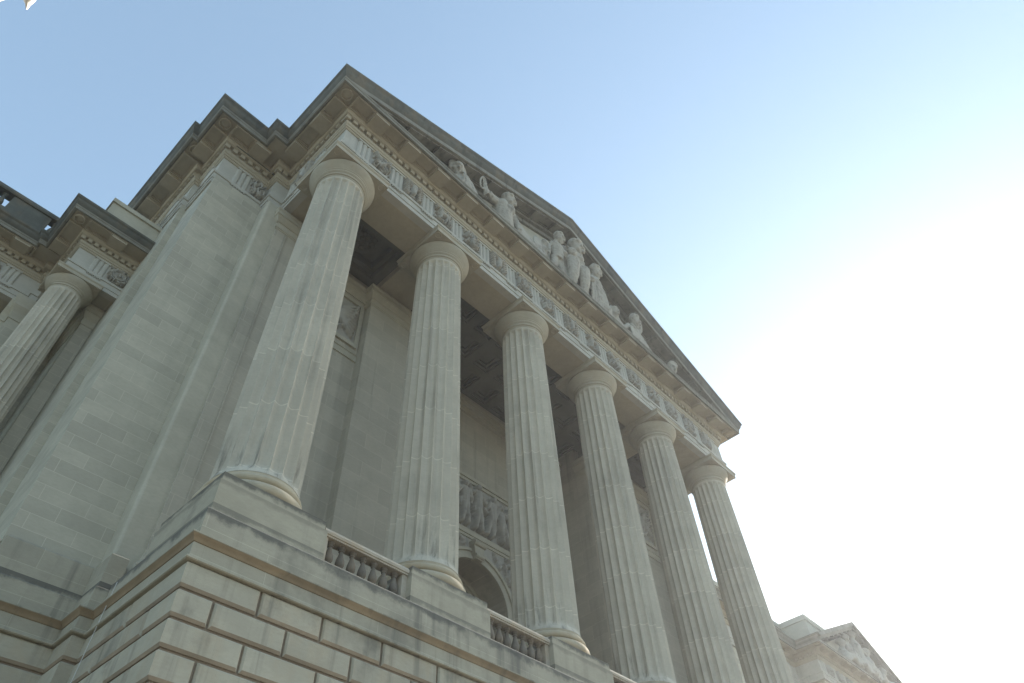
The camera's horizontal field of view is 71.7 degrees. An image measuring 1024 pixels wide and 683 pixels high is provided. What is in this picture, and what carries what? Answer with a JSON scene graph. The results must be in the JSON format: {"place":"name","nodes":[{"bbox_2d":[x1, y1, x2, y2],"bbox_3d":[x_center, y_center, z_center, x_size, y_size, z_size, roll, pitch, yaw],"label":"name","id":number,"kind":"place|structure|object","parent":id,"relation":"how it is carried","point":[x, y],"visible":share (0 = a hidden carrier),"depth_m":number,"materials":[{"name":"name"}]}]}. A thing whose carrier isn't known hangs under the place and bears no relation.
{"place":"outdoors","nodes":[
{"label":"outdoors","id":0,"kind":"place"},
{"bbox_2d":[0,0,35,9],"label":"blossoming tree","id":1,"kind":"object","parent":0,"point":[28,3],"visible":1,"depth_m":1.38,"materials":[{"name":"white plant"}]},
{"bbox_2d":[0,181,161,472],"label":"wing building","id":2,"kind":"structure","parent":0,"point":[65,277],"depth_m":24.00,"materials":[{"name":"stone"}]},
{"bbox_2d":[0,63,793,682],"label":"auditorium","id":3,"kind":"structure","parent":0,"point":[360,381],"depth_m":22.28,"materials":[{"name":"stone"}]},
{"bbox_2d":[448,159,477,193],"bbox_3d":[-2.290,-6.918,30.814,0.918,2.522,3.536,-28,-54,20],"label":"statue","id":4,"kind":"object","parent":3,"relation":"on","point":[457,168],"visible":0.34,"depth_m":30.73,"materials":[{"name":"stone"}]},
{"bbox_2d":[479,176,537,247],"bbox_3d":[0.066,-5.537,32.764,1.083,3.166,4.942,-37,-57,25],"label":"statue","id":5,"kind":"object","parent":3,"relation":"on","point":[504,204],"visible":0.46,"depth_m":32.12,"materials":[{"name":"stone"}]},
{"bbox_2d":[533,235,549,258],"bbox_3d":[1.245,-4.001,33.343,0.944,2.452,1.998,-37,-57,25],"label":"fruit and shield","id":6,"kind":"object","parent":3,"relation":"on","point":[542,245],"visible":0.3,"depth_m":33.51,"materials":[{"name":"stone"}]},
{"bbox_2d":[547,231,566,272],"bbox_3d":[2.274,-4.115,34.352,0.938,3.793,1.730,-37,-57,25],"label":"statue","id":7,"kind":"object","parent":3,"relation":"on","point":[555,250],"visible":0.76,"depth_m":34.30,"materials":[{"name":"stone"}]},
{"bbox_2d":[562,238,594,294],"bbox_3d":[3.067,-3.661,35.415,1.350,4.730,2.674,-37,-57,25],"label":"statue","id":8,"kind":"object","parent":3,"relation":"on","point":[577,270],"visible":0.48,"depth_m":34.65,"materials":[{"name":"stone"}]},
{"bbox_2d":[589,263,611,314],"bbox_3d":[4.388,-2.434,36.070,1.157,3.976,1.715,-37,-57,25],"label":"statue","id":9,"kind":"object","parent":3,"relation":"on","point":[597,293],"visible":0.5,"depth_m":35.66,"materials":[{"name":"stone"}]},
{"bbox_2d":[609,305,623,325],"bbox_3d":[5.414,-0.867,36.086,0.841,1.864,1.770,-37,-57,25],"label":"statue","id":10,"kind":"object","parent":3,"relation":"on","point":[615,312],"visible":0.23,"depth_m":35.96,"materials":[{"name":"stone"}]},
{"bbox_2d":[624,313,650,349],"bbox_3d":[6.628,-0.244,37.367,1.025,2.885,3.506,-37,-57,25],"label":"statue","id":11,"kind":"object","parent":3,"relation":"on","point":[634,326],"visible":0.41,"depth_m":37.10,"materials":[{"name":"stone"}]},
{"bbox_2d":[667,361,677,372],"bbox_3d":[9.053,2.056,38.789,0.734,1.950,2.890,-37,-57,25],"label":"statue","id":12,"kind":"object","parent":3,"relation":"on","point":[673,365],"visible":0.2,"depth_m":38.74,"materials":[{"name":"stone"}]},
{"bbox_2d":[0,0,1023,682],"label":"sky","id":13,"kind":"structure","parent":0,"point":[819,203],"materials":[{"name":"blue"}]},
{"bbox_2d":[713,580,901,682],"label":"building","id":14,"kind":"structure","parent":0,"point":[813,651],"depth_m":48.62,"materials":[{"name":"stone"}]}
]}

